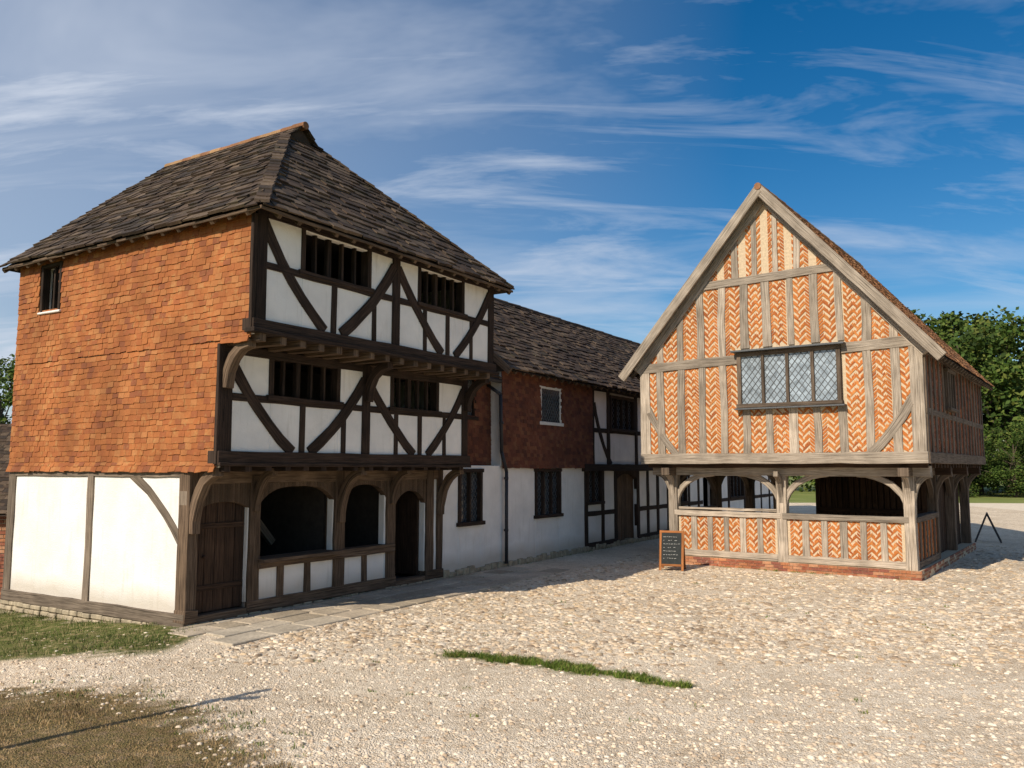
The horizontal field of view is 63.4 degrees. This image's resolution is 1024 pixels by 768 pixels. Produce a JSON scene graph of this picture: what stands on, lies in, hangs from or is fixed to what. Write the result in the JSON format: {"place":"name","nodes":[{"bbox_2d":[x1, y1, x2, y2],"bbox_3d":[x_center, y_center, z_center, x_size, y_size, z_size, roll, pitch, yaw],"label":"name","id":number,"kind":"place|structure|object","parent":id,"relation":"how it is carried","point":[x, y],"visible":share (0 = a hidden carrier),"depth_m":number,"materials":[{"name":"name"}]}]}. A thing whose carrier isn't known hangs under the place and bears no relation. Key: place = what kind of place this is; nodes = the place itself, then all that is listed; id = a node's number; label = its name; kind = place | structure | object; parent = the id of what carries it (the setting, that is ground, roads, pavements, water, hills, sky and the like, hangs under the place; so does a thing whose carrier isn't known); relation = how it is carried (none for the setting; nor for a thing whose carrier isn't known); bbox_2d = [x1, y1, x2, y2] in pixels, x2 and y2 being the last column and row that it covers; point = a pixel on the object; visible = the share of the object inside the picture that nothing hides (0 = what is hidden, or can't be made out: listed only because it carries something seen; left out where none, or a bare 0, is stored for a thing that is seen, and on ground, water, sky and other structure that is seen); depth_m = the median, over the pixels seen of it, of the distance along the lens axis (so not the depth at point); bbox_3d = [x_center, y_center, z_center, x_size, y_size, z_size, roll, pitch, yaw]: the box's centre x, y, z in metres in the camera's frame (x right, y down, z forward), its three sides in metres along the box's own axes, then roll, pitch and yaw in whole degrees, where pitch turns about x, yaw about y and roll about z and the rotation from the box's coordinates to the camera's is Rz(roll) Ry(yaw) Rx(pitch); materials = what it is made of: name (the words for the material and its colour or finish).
{"place":"outdoors","nodes":[
{"label":"outdoors","id":0,"kind":"place"},
{"bbox_2d":[10,213,487,612],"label":"plaster panels","id":1,"kind":"object","parent":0,"point":[134,554],"visible":0.32,"depth_m":14.82,"materials":[{"name":"white paint"}]},
{"bbox_2d":[0,503,1023,767],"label":"gravel yard","id":2,"kind":"structure","parent":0,"point":[1008,523],"depth_m":9.39,"materials":[{"name":"beige gravel"}]},
{"bbox_2d":[0,424,11,597],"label":"brick outbuilding","id":3,"kind":"structure","parent":2,"relation":"on","point":[5,434],"depth_m":17.48,"materials":[{"name":"brick"}]},
{"bbox_2d":[0,609,205,659],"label":"grass verge","id":4,"kind":"object","parent":2,"relation":"on","point":[65,635],"depth_m":12.57,"materials":[{"name":"green plant"}]},
{"bbox_2d":[0,681,310,767],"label":"lawn","id":5,"kind":"structure","parent":2,"relation":"on","point":[40,719],"depth_m":7.96,"materials":[{"name":"green plant"}]},
{"bbox_2d":[0,577,442,625],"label":"stone footing","id":6,"kind":"object","parent":2,"relation":"on","point":[26,608],"visible":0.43,"depth_m":14.87,"materials":[{"name":"grey stone"}]},
{"bbox_2d":[0,471,274,626],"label":"side timber","id":7,"kind":"object","parent":6,"relation":"on","point":[84,604],"visible":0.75,"depth_m":14.54,"materials":[{"name":"brown wood"}]},
{"bbox_2d":[173,333,489,623],"bbox_3d":[-2.896,1.773,15.787,1.780,4.600,6.808,-4,-7,32],"label":"shopfront timber","id":8,"kind":"object","parent":6,"relation":"on","point":[252,490],"visible":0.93,"depth_m":15.00,"materials":[{"name":"brown wood"}]},
{"bbox_2d":[40,209,498,471],"bbox_3d":[-4.722,-0.294,17.147,6.189,4.162,6.900,-4,-7,32],"label":"dark timber frame","id":9,"kind":"object","parent":8,"relation":"on","point":[223,456],"visible":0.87,"depth_m":15.11,"materials":[{"name":"brown wood"}]},
{"bbox_2d":[5,211,255,472],"bbox_3d":[-6.911,-0.500,14.508,6.800,4.093,0.108,-4,-7,32],"label":"tile hanging","id":10,"kind":"object","parent":9,"relation":"attached to","point":[168,301],"visible":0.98,"depth_m":14.30,"materials":[{"name":"tile"}]},
{"bbox_2d":[2,205,512,294],"bbox_3d":[-5.072,-2.360,17.575,7.531,0.511,7.200,-4,-7,32],"label":"rafter feet","id":11,"kind":"object","parent":9,"relation":"on","point":[277,213],"visible":0.56,"depth_m":14.47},
{"bbox_2d":[6,130,505,294],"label":"roof deck","id":12,"kind":"structure","parent":11,"relation":"on","point":[298,135],"depth_m":15.13,"materials":[{"name":"wood"}]},
{"bbox_2d":[0,126,514,289],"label":"slate roof","id":13,"kind":"structure","parent":12,"relation":"on","point":[287,172],"depth_m":15.96,"materials":[{"name":"tile"}]},
{"bbox_2d":[164,121,308,166],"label":"ridge tiles","id":14,"kind":"object","parent":13,"relation":"on","point":[304,124],"visible":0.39,"depth_m":18.28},
{"bbox_2d":[195,492,418,612],"bbox_3d":[-3.927,3.079,16.071,0.851,1.800,5.900,-3,-7,30],"label":"plank door","id":15,"kind":"structure","parent":8,"relation":"attached to","point":[220,542],"depth_m":13.95,"materials":[{"name":"brown wood"}]},
{"bbox_2d":[168,566,568,645],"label":"flagstone path","id":16,"kind":"structure","parent":2,"relation":"on","point":[235,631],"depth_m":14.74,"materials":[{"name":"grey stone"}]},
{"bbox_2d":[11,547,964,767],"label":"weeds","id":17,"kind":"object","parent":2,"relation":"on","point":[247,723],"visible":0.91,"depth_m":8.95,"materials":[{"name":"green plant"}]},
{"bbox_2d":[443,534,659,578],"bbox_3d":[6.587,5.682,31.817,0.240,0.280,30.960,-4,-7,32],"label":"stone footing","id":18,"kind":"object","parent":2,"relation":"on","point":[500,564],"visible":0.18,"depth_m":22.45,"materials":[{"name":"grey stone"}]},
{"bbox_2d":[434,648,694,688],"bbox_3d":[0.610,3.528,10.416,3.580,0.100,0.567,-3,-7,30],"label":"grass strip","id":19,"kind":"object","parent":2,"relation":"on","point":[578,668],"depth_m":10.32,"materials":[{"name":"green plant"}]},
{"bbox_2d":[472,362,707,505],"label":"roof deck","id":20,"kind":"structure","parent":2,"relation":"on","point":[705,493],"depth_m":24.90,"materials":[{"name":"brown wood"}]},
{"bbox_2d":[490,300,639,392],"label":"slate roof","id":21,"kind":"structure","parent":20,"relation":"on","point":[527,341],"depth_m":26.40,"materials":[{"name":"stone"}]},
{"bbox_2d":[494,297,640,344],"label":"ridge tiles","id":22,"kind":"object","parent":20,"relation":"on","point":[550,316],"visible":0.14,"depth_m":30.65,"materials":[{"name":"tile"}]},
{"bbox_2d":[442,372,772,571],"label":"plaster walls","id":23,"kind":"structure","parent":2,"relation":"on","point":[529,535],"depth_m":22.36,"materials":[{"name":"white paint"}]},
{"bbox_2d":[487,377,507,563],"bbox_3d":[-0.906,2.095,20.174,0.446,4.680,2.461,-4,-7,32],"label":"downpipe","id":24,"kind":"object","parent":23,"relation":"attached to","point":[492,388],"visible":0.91,"depth_m":20.96,"materials":[{"name":"black metal"}]},
{"bbox_2d":[468,371,593,468],"bbox_3d":[0.311,0.955,22.345,0.452,2.716,7.580,-4,-7,32],"label":"tile hanging","id":25,"kind":"object","parent":23,"relation":"attached to","point":[530,441],"visible":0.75,"depth_m":22.37,"materials":[{"name":"brown tile"}]},
{"bbox_2d":[540,385,563,426],"bbox_3d":[1.088,0.620,23.331,0.110,1.105,1.350,-4,-7,32],"label":"white window frame","id":26,"kind":"object","parent":25,"relation":"attached to","point":[552,423],"visible":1,"depth_m":23.42,"materials":[{"name":"white wood"}]},
{"bbox_2d":[456,380,773,548],"bbox_3d":[6.708,3.221,32.487,0.546,5.047,30.700,-4,-7,32],"label":"dark timber frame","id":27,"kind":"object","parent":23,"relation":"on","point":[631,470],"visible":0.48,"depth_m":26.39,"materials":[{"name":"brown wood"}]},
{"bbox_2d":[494,352,639,540],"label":"door","id":28,"kind":"structure","parent":27,"relation":"attached to","point":[625,505],"depth_m":27.46,"materials":[{"name":"brown wood"}]},
{"bbox_2d":[461,380,740,521],"bbox_3d":[4.693,2.463,29.147,0.403,3.550,22.598,-4,-7,33],"label":"window glass","id":29,"kind":"object","parent":27,"relation":"attached to","point":[473,483],"visible":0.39,"depth_m":23.19,"materials":[{"name":"glass"}]},
{"bbox_2d":[461,380,740,521],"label":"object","id":30,"kind":"object","parent":27,"relation":"attached to","point":[553,472],"visible":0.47,"depth_m":23.24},
{"bbox_2d":[203,545,1023,666],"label":"cobblestones","id":31,"kind":"structure","parent":2,"relation":"on","point":[592,644],"depth_m":13.30,"materials":[{"name":"beige stone"}]},
{"bbox_2d":[659,530,685,570],"bbox_3d":[3.950,4.097,20.442,0.597,0.955,0.505,-2,-6,18],"label":"chalkboard sign","id":32,"kind":"object","parent":2,"relation":"on","point":[671,548],"visible":1,"depth_m":20.34,"materials":[{"name":"brown wood"}]},
{"bbox_2d":[618,182,994,580],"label":"market hall","id":33,"kind":"structure","parent":2,"relation":"on","point":[781,342],"depth_m":20.34,"materials":[{"name":"orange brick"}]},
{"bbox_2d":[741,349,836,403],"bbox_3d":[6.648,-0.168,19.960,2.380,1.260,0.030,-4,-7,36],"label":"window glass","id":34,"kind":"structure","parent":33,"relation":"in","point":[833,353],"depth_m":19.89,"materials":[{"name":"clear glass"}]},
{"bbox_2d":[975,512,1001,542],"bbox_3d":[16.100,4.857,28.054,0.807,0.986,0.700,-3,-7,30],"label":"frame sign","id":35,"kind":"object","parent":2,"relation":"on","point":[994,528],"visible":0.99,"depth_m":27.84,"materials":[{"name":"black wood"}]},
{"bbox_2d":[0,0,1023,440],"label":"sky","id":36,"kind":"structure","parent":0,"point":[590,155],"materials":[{"name":"blue"}]},
{"bbox_2d":[788,476,1023,502],"bbox_3d":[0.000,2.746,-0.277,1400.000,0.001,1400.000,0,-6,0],"label":"ground","id":37,"kind":"structure","parent":0,"point":[797,496],"depth_m":76.82,"materials":[{"name":"green plant"}]},
{"bbox_2d":[0,374,11,423],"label":"oak tree","id":38,"kind":"object","parent":37,"relation":"on","point":[7,421],"visible":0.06,"depth_m":62.18,"materials":[{"name":"green plant"}]},
{"bbox_2d":[0,354,15,423],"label":"oak tree","id":39,"kind":"object","parent":37,"relation":"on","point":[7,399],"visible":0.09,"depth_m":58.59,"materials":[{"name":"green plant"}]},
{"bbox_2d":[791,476,814,491],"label":"oak tree","id":40,"kind":"object","parent":37,"relation":"on","point":[807,486],"depth_m":95.52,"materials":[{"name":"green plant"}]},
{"bbox_2d":[911,309,958,340],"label":"oak tree","id":41,"kind":"object","parent":37,"relation":"on","point":[928,319],"depth_m":99.82,"materials":[{"name":"green plant"}]},
{"bbox_2d":[907,307,994,455],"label":"oak tree","id":42,"kind":"object","parent":37,"relation":"on","point":[930,327],"visible":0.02,"depth_m":86.70,"materials":[{"name":"green plant"}]},
{"bbox_2d":[921,312,1023,456],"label":"oak tree","id":43,"kind":"object","parent":37,"relation":"on","point":[955,315],"depth_m":105.04,"materials":[{"name":"green plant"}]},
{"bbox_2d":[927,305,1023,494],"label":"oak tree","id":44,"kind":"object","parent":37,"relation":"on","point":[1003,375],"visible":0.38,"depth_m":83.06,"materials":[{"name":"green plant"}]},
{"bbox_2d":[958,424,1010,496],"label":"hawthorn bush","id":45,"kind":"object","parent":37,"relation":"on","point":[993,474],"visible":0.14,"depth_m":76.80,"materials":[{"name":"green plant"}]},
{"bbox_2d":[958,307,1023,492],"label":"oak tree","id":46,"kind":"object","parent":37,"relation":"on","point":[1011,344],"visible":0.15,"depth_m":88.60,"materials":[{"name":"green plant"}]},
{"bbox_2d":[984,421,1023,497],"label":"hawthorn bush","id":47,"kind":"object","parent":37,"relation":"on","point":[995,484],"visible":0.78,"depth_m":77.28,"materials":[{"name":"green plant"}]},
{"bbox_2d":[998,358,1023,458],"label":"oak tree","id":48,"kind":"object","parent":37,"relation":"on","point":[1015,397],"visible":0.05,"depth_m":87.77,"materials":[{"name":"green plant"}]},
{"bbox_2d":[1001,415,1023,496],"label":"hawthorn bush","id":49,"kind":"object","parent":37,"relation":"on","point":[1017,448],"visible":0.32,"depth_m":79.50,"materials":[{"name":"green plant"}]},
{"bbox_2d":[959,503,1023,510],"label":"gravel path","id":50,"kind":"structure","parent":0,"point":[1015,506],"depth_m":55.17,"materials":[{"name":"beige gravel"}]}
]}

